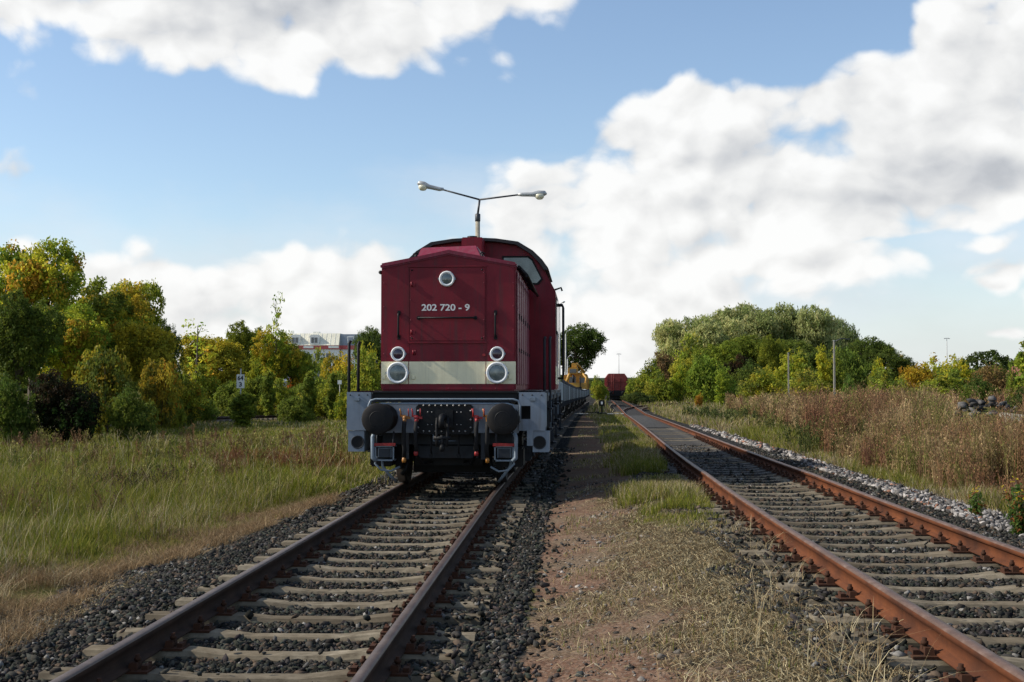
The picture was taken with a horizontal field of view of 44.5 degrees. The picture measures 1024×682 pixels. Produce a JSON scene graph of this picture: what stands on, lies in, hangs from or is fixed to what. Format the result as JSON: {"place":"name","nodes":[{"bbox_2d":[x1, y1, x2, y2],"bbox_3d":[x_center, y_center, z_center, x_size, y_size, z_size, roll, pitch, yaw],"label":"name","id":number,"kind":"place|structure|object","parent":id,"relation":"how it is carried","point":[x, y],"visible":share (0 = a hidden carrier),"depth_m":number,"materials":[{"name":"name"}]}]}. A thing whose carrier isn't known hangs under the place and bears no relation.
{"place":"outdoors","nodes":[
{"label":"outdoors","id":0,"kind":"place"},
{"bbox_2d":[0,413,413,607],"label":"grass","id":1,"kind":"structure","parent":0,"point":[312,485],"depth_m":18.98,"materials":[{"name":"plant"}]},
{"bbox_2d":[0,390,1020,681],"bbox_3d":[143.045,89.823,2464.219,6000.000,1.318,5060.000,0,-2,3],"label":"ground","id":2,"kind":"structure","parent":0,"point":[574,656],"depth_m":9.73,"materials":[{"name":"soil"}]},
{"bbox_2d":[0,371,39,442],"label":"leafy bush","id":3,"kind":"object","parent":2,"relation":"on","point":[15,414],"visible":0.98,"depth_m":43.84,"materials":[{"name":"green plant"}]},
{"bbox_2d":[0,287,67,390],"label":"deciduous tree","id":4,"kind":"object","parent":2,"relation":"on","point":[23,340],"visible":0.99,"depth_m":54.89,"materials":[{"name":"green plant"}]},
{"bbox_2d":[0,236,85,419],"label":"deciduous tree","id":5,"kind":"object","parent":2,"relation":"on","point":[35,275],"visible":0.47,"depth_m":62.77,"materials":[{"name":"green plant"}]},
{"bbox_2d":[24,366,101,442],"bbox_3d":[-16.068,2.432,44.989,2.901,3.090,2.745,0,-2,3],"label":"purple bush","id":6,"kind":"object","parent":2,"relation":"on","point":[62,406],"visible":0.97,"depth_m":44.40,"materials":[{"name":"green plant"}]},
{"bbox_2d":[35,301,114,390],"bbox_3d":[-21.096,2.110,59.326,4.100,8.102,3.480,1,-2,-26],"label":"deciduous tree","id":7,"kind":"object","parent":2,"relation":"on","point":[83,330],"visible":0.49,"depth_m":58.72,"materials":[{"name":"green plant"}]},
{"bbox_2d":[39,275,156,380],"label":"deciduous tree","id":8,"kind":"object","parent":2,"relation":"on","point":[111,314],"visible":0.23,"depth_m":67.37,"materials":[{"name":"green plant"}]},
{"bbox_2d":[70,344,144,435],"bbox_3d":[-17.238,2.277,52.930,3.099,4.317,3.059,0,-2,3],"label":"deciduous tree","id":9,"kind":"object","parent":2,"relation":"on","point":[107,381],"visible":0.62,"depth_m":52.52,"materials":[{"name":"green plant"}]},
{"bbox_2d":[9,430,213,464],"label":"dead weeds","id":10,"kind":"object","parent":2,"relation":"on","point":[92,456],"visible":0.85,"depth_m":31.29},
{"bbox_2d":[8,458,243,494],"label":"dead weeds","id":11,"kind":"object","parent":2,"relation":"on","point":[134,472],"visible":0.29,"depth_m":20.74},
{"bbox_2d":[103,382,159,442],"bbox_3d":[-13.955,2.720,45.839,1.682,2.472,2.201,0,-2,3],"label":"leafy bush","id":12,"kind":"object","parent":2,"relation":"on","point":[132,413],"visible":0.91,"depth_m":45.53,"materials":[{"name":"green plant"}]},
{"bbox_2d":[103,277,165,326],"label":"deciduous tree","id":13,"kind":"object","parent":2,"relation":"on","point":[155,289],"visible":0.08,"depth_m":73.77,"materials":[{"name":"green plant"}]},
{"bbox_2d":[111,319,178,387],"bbox_3d":[-19.055,2.520,65.131,3.968,7.375,4.060,0,-2,3],"label":"deciduous tree","id":14,"kind":"object","parent":2,"relation":"on","point":[139,343],"visible":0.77,"depth_m":64.24,"materials":[{"name":"green plant"}]},
{"bbox_2d":[136,357,184,430],"bbox_3d":[-16.073,2.614,57.001,2.454,3.794,2.243,0,-2,3],"label":"leafy bush","id":15,"kind":"object","parent":2,"relation":"on","point":[157,389],"visible":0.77,"depth_m":56.70,"materials":[{"name":"green plant"}]},
{"bbox_2d":[2,415,322,427],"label":"old track","id":16,"kind":"structure","parent":2,"relation":"on","point":[227,418],"depth_m":77.06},
{"bbox_2d":[158,317,184,371],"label":"deciduous tree","id":17,"kind":"object","parent":2,"relation":"on","point":[177,352],"visible":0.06,"depth_m":83.38,"materials":[{"name":"green plant"}]},
{"bbox_2d":[0,489,348,656],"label":"dry grass hay","id":18,"kind":"object","parent":2,"relation":"on","point":[194,545],"visible":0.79,"depth_m":12.34},
{"bbox_2d":[163,385,186,429],"bbox_3d":[-16.539,3.336,60.987,1.584,2.692,1.447,0,-2,3],"label":"leafy bush","id":19,"kind":"object","parent":2,"relation":"on","point":[180,414],"visible":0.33,"depth_m":60.68,"materials":[{"name":"green plant"}]},
{"bbox_2d":[174,379,208,425],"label":"leafy bush","id":20,"kind":"object","parent":2,"relation":"on","point":[191,400],"visible":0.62,"depth_m":66.76,"materials":[{"name":"green plant"}]},
{"bbox_2d":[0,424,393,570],"bbox_3d":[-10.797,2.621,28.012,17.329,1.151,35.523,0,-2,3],"label":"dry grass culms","id":21,"kind":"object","parent":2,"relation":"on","point":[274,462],"visible":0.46,"depth_m":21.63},
{"bbox_2d":[181,319,221,396],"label":"sapling","id":22,"kind":"object","parent":2,"relation":"on","point":[206,349],"visible":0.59,"depth_m":89.48,"materials":[{"name":"green plant"}]},
{"bbox_2d":[187,393,220,422],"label":"leafy bush","id":23,"kind":"object","parent":2,"relation":"on","point":[209,412],"visible":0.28,"depth_m":70.89,"materials":[{"name":"green plant"}]},
{"bbox_2d":[189,362,226,414],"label":"leafy bush","id":24,"kind":"object","parent":2,"relation":"on","point":[207,384],"visible":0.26,"depth_m":88.68,"materials":[{"name":"green plant"}]},
{"bbox_2d":[176,332,246,416],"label":"deciduous tree","id":25,"kind":"object","parent":2,"relation":"on","point":[229,357],"visible":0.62,"depth_m":91.86,"materials":[{"name":"green plant"}]},
{"bbox_2d":[210,379,238,415],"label":"leafy bush","id":26,"kind":"object","parent":2,"relation":"on","point":[220,398],"visible":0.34,"depth_m":86.74,"materials":[{"name":"green plant"}]},
{"bbox_2d":[229,392,257,427],"bbox_3d":[-13.653,3.585,63.525,1.529,2.054,1.421,1,-2,-26],"label":"bush","id":27,"kind":"object","parent":2,"relation":"on","point":[243,411],"visible":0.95,"depth_m":63.22,"materials":[{"name":"green plant"}]},
{"bbox_2d":[226,374,264,414],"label":"leafy bush","id":28,"kind":"object","parent":2,"relation":"on","point":[252,386],"visible":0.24,"depth_m":84.21,"materials":[{"name":"green plant"}]},
{"bbox_2d":[222,319,275,381],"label":"deciduous tree","id":29,"kind":"object","parent":2,"relation":"on","point":[244,336],"visible":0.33,"depth_m":104.38,"materials":[{"name":"green plant"}]},
{"bbox_2d":[134,442,364,470],"bbox_3d":[-5.924,2.773,30.320,4.571,0.800,8.908,1,-2,-31],"label":"red sorrel","id":30,"kind":"object","parent":2,"relation":"on","point":[282,457],"visible":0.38,"depth_m":28.41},
{"bbox_2d":[244,355,266,382],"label":"yellow bush","id":31,"kind":"object","parent":2,"relation":"on","point":[256,370],"visible":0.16,"depth_m":100.89,"materials":[{"name":"green plant"}]},
{"bbox_2d":[260,371,276,415],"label":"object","id":32,"kind":"object","parent":2,"relation":"on","point":[268,395],"visible":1,"depth_m":80.17,"materials":[{"name":"green plant"}]},
{"bbox_2d":[261,292,284,387],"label":"sapling","id":33,"kind":"object","parent":2,"relation":"on","point":[268,326],"visible":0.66,"depth_m":95.08,"materials":[{"name":"green plant"}]},
{"bbox_2d":[252,377,302,414],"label":"leafy bush","id":34,"kind":"object","parent":2,"relation":"on","point":[282,392],"visible":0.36,"depth_m":82.39,"materials":[{"name":"green plant"}]},
{"bbox_2d":[249,328,314,387],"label":"deciduous tree","id":35,"kind":"object","parent":2,"relation":"on","point":[290,360],"visible":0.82,"depth_m":95.43,"materials":[{"name":"green plant"}]},
{"bbox_2d":[0,446,584,681],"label":"ballast stones","id":36,"kind":"object","parent":2,"relation":"on","point":[66,643],"visible":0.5,"depth_m":9.79,"materials":[{"name":"gravel"}]},
{"bbox_2d":[274,395,315,422],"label":"leafy bush","id":37,"kind":"object","parent":2,"relation":"on","point":[291,408],"visible":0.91,"depth_m":76.41,"materials":[{"name":"green plant"}]},
{"bbox_2d":[301,371,317,420],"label":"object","id":38,"kind":"object","parent":2,"relation":"on","point":[309,393],"visible":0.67,"depth_m":80.73,"materials":[{"name":"green plant"}]},
{"bbox_2d":[295,376,326,412],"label":"leafy bush","id":39,"kind":"object","parent":2,"relation":"on","point":[318,381],"visible":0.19,"depth_m":87.84,"materials":[{"name":"green plant"}]},
{"bbox_2d":[38,401,588,681],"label":"railway track","id":40,"kind":"structure","parent":2,"relation":"on","point":[390,654],"depth_m":9.49,"materials":[{"name":"concrete"}]},
{"bbox_2d":[347,236,564,483],"bbox_3d":[-0.621,0.255,24.007,3.244,4.220,13.250,0,-2,3],"label":"diesel locomotive","id":41,"kind":"object","parent":40,"relation":"on","point":[470,377],"visible":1,"depth_m":18.49,"materials":[{"name":"paint"}]},
{"bbox_2d":[557,379,568,423],"bbox_3d":[0.141,2.037,36.961,2.920,1.750,12.400,0,-2,3],"label":"flat wagon","id":42,"kind":"object","parent":40,"relation":"on","point":[563,385],"visible":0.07,"depth_m":34.95,"materials":[{"name":"grey paint"}]},
{"bbox_2d":[564,363,588,404],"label":"track machine","id":43,"kind":"object","parent":40,"relation":"on","point":[576,378],"visible":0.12,"depth_m":135.59,"materials":[{"name":"yellow paint"}]},
{"bbox_2d":[262,331,380,368],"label":"apartment house","id":44,"kind":"structure","parent":2,"relation":"on","point":[334,343],"depth_m":303.53,"materials":[{"name":"white concrete"}]},
{"bbox_2d":[313,370,342,417],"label":"leafy bush","id":45,"kind":"object","parent":2,"relation":"on","point":[318,410],"visible":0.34,"depth_m":85.09,"materials":[{"name":"green plant"}]},
{"bbox_2d":[326,372,341,420],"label":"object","id":46,"kind":"object","parent":2,"relation":"on","point":[332,392],"visible":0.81,"depth_m":81.32,"materials":[{"name":"green plant"}]},
{"bbox_2d":[319,351,355,379],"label":"leafy bush","id":47,"kind":"object","parent":2,"relation":"on","point":[338,365],"visible":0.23,"depth_m":100.78,"materials":[{"name":"yellow plant"}]},
{"bbox_2d":[328,389,354,421],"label":"leafy bush","id":48,"kind":"object","parent":2,"relation":"on","point":[340,405],"visible":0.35,"depth_m":78.27,"materials":[{"name":"green plant"}]},
{"bbox_2d":[322,369,360,418],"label":"leafy bush","id":49,"kind":"object","parent":2,"relation":"on","point":[343,384],"visible":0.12,"depth_m":83.08,"materials":[{"name":"green plant"}]},
{"bbox_2d":[342,351,387,419],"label":"leafy bush","id":50,"kind":"object","parent":2,"relation":"on","point":[370,380],"visible":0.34,"depth_m":80.97,"materials":[{"name":"green plant"}]},
{"bbox_2d":[351,325,380,371],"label":"deciduous tree","id":51,"kind":"object","parent":2,"relation":"on","point":[373,336],"visible":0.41,"depth_m":140.67,"materials":[{"name":"green plant"}]},
{"bbox_2d":[353,340,378,376],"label":"yellow bush","id":52,"kind":"object","parent":2,"relation":"on","point":[363,354],"visible":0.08,"depth_m":98.69,"materials":[{"name":"green plant"}]},
{"bbox_2d":[25,396,731,414],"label":"grass","id":53,"kind":"structure","parent":2,"relation":"on","point":[608,409],"depth_m":125.27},
{"bbox_2d":[0,480,919,681],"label":"dry grass thatch","id":54,"kind":"object","parent":2,"relation":"on","point":[698,554],"visible":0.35,"depth_m":8.65,"materials":[{"name":"plant"}]},
{"bbox_2d":[417,181,546,236],"bbox_3d":[-1.117,-0.967,46.206,4.830,10.007,0.340,0,-2,3],"label":"street lamp","id":55,"kind":"object","parent":2,"relation":"on","point":[538,194],"visible":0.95,"depth_m":46.30,"materials":[{"name":"metal"}]},
{"bbox_2d":[0,510,970,681],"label":"dry grass tufts","id":56,"kind":"object","parent":2,"relation":"on","point":[757,628],"visible":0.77,"depth_m":7.07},
{"bbox_2d":[558,322,608,371],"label":"oak tree","id":57,"kind":"object","parent":2,"relation":"on","point":[583,344],"visible":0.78,"depth_m":202.37,"materials":[{"name":"green plant"}]},
{"bbox_2d":[589,374,609,400],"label":"leafy bush","id":58,"kind":"object","parent":2,"relation":"on","point":[596,389],"visible":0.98,"depth_m":164.03,"materials":[{"name":"green plant"}]},
{"bbox_2d":[620,391,656,404],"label":"leafy bush","id":59,"kind":"object","parent":2,"relation":"on","point":[631,398],"visible":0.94,"depth_m":148.71,"materials":[{"name":"green plant"}]},
{"bbox_2d":[623,357,664,400],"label":"leafy bush","id":60,"kind":"object","parent":2,"relation":"on","point":[639,383],"visible":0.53,"depth_m":170.24,"materials":[{"name":"green plant"}]},
{"bbox_2d":[643,369,676,402],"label":"leafy bush","id":61,"kind":"object","parent":2,"relation":"on","point":[658,389],"visible":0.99,"depth_m":156.29,"materials":[{"name":"green plant"}]},
{"bbox_2d":[649,348,678,382],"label":"leafy bush","id":62,"kind":"object","parent":2,"relation":"on","point":[663,359],"visible":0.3,"depth_m":187.69,"materials":[{"name":"brown plant"}]},
{"bbox_2d":[550,475,804,681],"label":"path pebbles","id":63,"kind":"object","parent":2,"relation":"on","point":[660,656],"visible":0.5,"depth_m":8.87,"materials":[{"name":"gravel"}]},
{"bbox_2d":[669,360,692,402],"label":"yellow bush","id":64,"kind":"object","parent":2,"relation":"on","point":[680,375],"visible":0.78,"depth_m":158.50,"materials":[{"name":"green plant"}]},
{"bbox_2d":[668,332,723,401],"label":"leafy bush","id":65,"kind":"object","parent":2,"relation":"on","point":[687,355],"visible":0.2,"depth_m":166.60,"materials":[{"name":"green plant"}]},
{"bbox_2d":[651,314,745,362],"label":"willow tree","id":66,"kind":"object","parent":2,"relation":"on","point":[669,333],"visible":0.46,"depth_m":201.38,"materials":[{"name":"green plant"}]},
{"bbox_2d":[559,410,846,681],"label":"grass","id":67,"kind":"structure","parent":2,"relation":"on","point":[632,448],"depth_m":15.94,"materials":[{"name":"plant"}]},
{"bbox_2d":[684,353,737,404],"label":"leafy bush","id":68,"kind":"object","parent":2,"relation":"on","point":[703,371],"visible":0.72,"depth_m":147.97,"materials":[{"name":"green plant"}]},
{"bbox_2d":[695,340,744,364],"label":"deciduous tree","id":69,"kind":"object","parent":2,"relation":"on","point":[723,352],"visible":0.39,"depth_m":178.05,"materials":[{"name":"green plant"}]},
{"bbox_2d":[713,370,732,405],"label":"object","id":70,"kind":"object","parent":2,"relation":"on","point":[723,385],"visible":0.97,"depth_m":138.39,"materials":[{"name":"green plant"}]},
{"bbox_2d":[723,352,752,400],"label":"purple bush","id":71,"kind":"object","parent":2,"relation":"on","point":[739,363],"visible":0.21,"depth_m":162.65,"materials":[{"name":"green plant"}]},
{"bbox_2d":[714,334,776,368],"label":"deciduous tree","id":72,"kind":"object","parent":2,"relation":"on","point":[751,346],"visible":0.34,"depth_m":186.55,"materials":[{"name":"green plant"}]},
{"bbox_2d":[710,300,784,364],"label":"willow tree","id":73,"kind":"object","parent":2,"relation":"on","point":[758,323],"visible":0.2,"depth_m":208.94,"materials":[{"name":"green plant"}]},
{"bbox_2d":[731,357,772,397],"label":"leafy bush","id":74,"kind":"object","parent":2,"relation":"on","point":[745,371],"visible":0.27,"depth_m":157.89,"materials":[{"name":"green plant"}]},
{"bbox_2d":[734,365,786,399],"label":"yellow bush","id":75,"kind":"object","parent":2,"relation":"on","point":[764,383],"visible":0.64,"depth_m":106.33,"materials":[{"name":"green plant"}]},
{"bbox_2d":[757,334,788,373],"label":"deciduous tree","id":76,"kind":"object","parent":2,"relation":"on","point":[771,350],"visible":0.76,"depth_m":179.34,"materials":[{"name":"green plant"}]},
{"bbox_2d":[751,339,829,372],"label":"deciduous tree","id":77,"kind":"object","parent":2,"relation":"on","point":[792,346],"visible":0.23,"depth_m":187.04,"materials":[{"name":"green plant"}]},
{"bbox_2d":[768,346,817,389],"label":"yellow bush","id":78,"kind":"object","parent":2,"relation":"on","point":[803,361],"visible":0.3,"depth_m":119.99,"materials":[{"name":"green plant"}]},
{"bbox_2d":[757,301,840,368],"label":"willow tree","id":79,"kind":"object","parent":2,"relation":"on","point":[816,328],"visible":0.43,"depth_m":208.26,"materials":[{"name":"green plant"}]},
{"bbox_2d":[781,368,841,397],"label":"leafy bush","id":80,"kind":"object","parent":2,"relation":"on","point":[814,382],"visible":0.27,"depth_m":98.40,"materials":[{"name":"green plant"}]},
{"bbox_2d":[611,400,1023,681],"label":"railway track","id":81,"kind":"structure","parent":2,"relation":"on","point":[951,649],"depth_m":10.10,"materials":[{"name":"metal"}]},
{"bbox_2d":[604,374,627,399],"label":"hopper wagon","id":82,"kind":"object","parent":81,"relation":"on","point":[616,384],"visible":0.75,"depth_m":176.02,"materials":[{"name":"red paint"}]},
{"bbox_2d":[815,343,832,390],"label":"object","id":83,"kind":"object","parent":2,"relation":"on","point":[821,360],"visible":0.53,"depth_m":114.11,"materials":[{"name":"green plant"}]},
{"bbox_2d":[637,444,1023,681],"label":"ballast stones","id":84,"kind":"object","parent":2,"relation":"on","point":[985,629],"visible":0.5,"depth_m":9.77,"materials":[{"name":"gravel"}]},
{"bbox_2d":[811,346,850,389],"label":"leafy bush","id":85,"kind":"object","parent":2,"relation":"on","point":[839,375],"visible":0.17,"depth_m":115.69,"materials":[{"name":"green plant"}]},
{"bbox_2d":[648,403,1023,513],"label":"grass","id":86,"kind":"structure","parent":2,"relation":"on","point":[993,501],"depth_m":26.66,"materials":[{"name":"plant"}]},
{"bbox_2d":[831,317,861,348],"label":"willow tree","id":87,"kind":"object","parent":2,"relation":"on","point":[846,331],"visible":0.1,"depth_m":219.07,"materials":[{"name":"green plant"}]},
{"bbox_2d":[680,403,1019,476],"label":"green weeds","id":88,"kind":"object","parent":2,"relation":"on","point":[807,439],"visible":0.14,"depth_m":33.09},
{"bbox_2d":[835,345,872,392],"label":"leafy bush","id":89,"kind":"object","parent":2,"relation":"on","point":[857,370],"visible":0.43,"depth_m":132.26,"materials":[{"name":"green plant"}]},
{"bbox_2d":[689,424,1023,538],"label":"stone chippings","id":90,"kind":"object","parent":2,"relation":"on","point":[996,520],"visible":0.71,"depth_m":17.38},
{"bbox_2d":[842,336,894,374],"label":"deciduous tree","id":91,"kind":"object","parent":2,"relation":"on","point":[861,345],"visible":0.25,"depth_m":194.27,"materials":[{"name":"green plant"}]},
{"bbox_2d":[724,379,1023,500],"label":"dry weeds","id":92,"kind":"object","parent":2,"relation":"on","point":[928,425],"visible":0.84,"depth_m":22.88,"materials":[{"name":"plant"}]},
{"bbox_2d":[860,345,916,380],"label":"deciduous tree","id":93,"kind":"object","parent":2,"relation":"on","point":[897,361],"visible":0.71,"depth_m":190.37,"materials":[{"name":"green plant"}]},
{"bbox_2d":[865,366,916,394],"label":"leafy bush","id":94,"kind":"object","parent":2,"relation":"on","point":[880,376],"visible":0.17,"depth_m":90.38,"materials":[{"name":"green plant"}]},
{"bbox_2d":[894,352,944,389],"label":"orange bush","id":95,"kind":"object","parent":2,"relation":"on","point":[921,374],"visible":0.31,"depth_m":103.24,"materials":[{"name":"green plant"}]},
{"bbox_2d":[903,367,967,398],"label":"leafy bush","id":96,"kind":"object","parent":2,"relation":"on","point":[948,380],"visible":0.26,"depth_m":85.51,"materials":[{"name":"green plant"}]},
{"bbox_2d":[924,353,974,390],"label":"yellow bush","id":97,"kind":"object","parent":2,"relation":"on","point":[964,370],"visible":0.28,"depth_m":95.68,"materials":[{"name":"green plant"}]},
{"bbox_2d":[967,486,986,514],"bbox_3d":[5.231,1.821,14.082,0.201,0.394,0.304,0,-2,3],"label":"ragwort plant","id":98,"kind":"object","parent":2,"relation":"on","point":[977,507],"visible":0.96,"depth_m":14.04,"materials":[{"name":"green plant"}]},
{"bbox_2d":[959,373,1003,402],"bbox_3d":[21.396,2.780,56.791,2.611,2.686,3.173,0,-2,3],"label":"leafy bush","id":99,"kind":"object","parent":2,"relation":"on","point":[975,383],"visible":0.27,"depth_m":56.61,"materials":[{"name":"green plant"}]},
{"bbox_2d":[954,395,1023,420],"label":"rubble heap","id":100,"kind":"object","parent":2,"relation":"on","point":[983,405],"visible":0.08,"depth_m":39.84,"materials":[{"name":"stone"}]},
{"bbox_2d":[958,349,1020,372],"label":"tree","id":101,"kind":"object","parent":2,"relation":"on","point":[972,359],"visible":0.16,"depth_m":408.57,"materials":[{"name":"green plant"}]},
{"bbox_2d":[964,360,1019,394],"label":"leafy bush","id":102,"kind":"object","parent":2,"relation":"on","point":[989,373],"visible":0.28,"depth_m":77.64,"materials":[{"name":"green plant"}]},
{"bbox_2d":[1004,359,1018,397],"bbox_3d":[22.495,2.480,55.732,1.128,3.331,1.138,0,-2,3],"label":"leafy bush","id":103,"kind":"object","parent":2,"relation":"on","point":[1011,384],"visible":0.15,"depth_m":55.76,"materials":[{"name":"green plant"}]},
{"bbox_2d":[1001,477,1023,534],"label":"ragwort plant","id":104,"kind":"object","parent":2,"relation":"on","point":[1017,515],"visible":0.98,"depth_m":12.25,"materials":[{"name":"green plant"}]},
{"bbox_2d":[1003,388,1023,410],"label":"leafy bush","id":105,"kind":"object","parent":2,"relation":"on","point":[1015,401],"visible":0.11,"depth_m":48.58,"materials":[{"name":"green plant"}]},
{"bbox_2d":[1011,340,1023,400],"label":"young tree","id":106,"kind":"object","parent":2,"relation":"on","point":[1019,359],"visible":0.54,"depth_m":54.86,"materials":[{"name":"green plant"}]},
{"bbox_2d":[0,0,1023,377],"label":"sky","id":107,"kind":"structure","parent":0,"point":[862,161],"materials":[{"name":"blue"}]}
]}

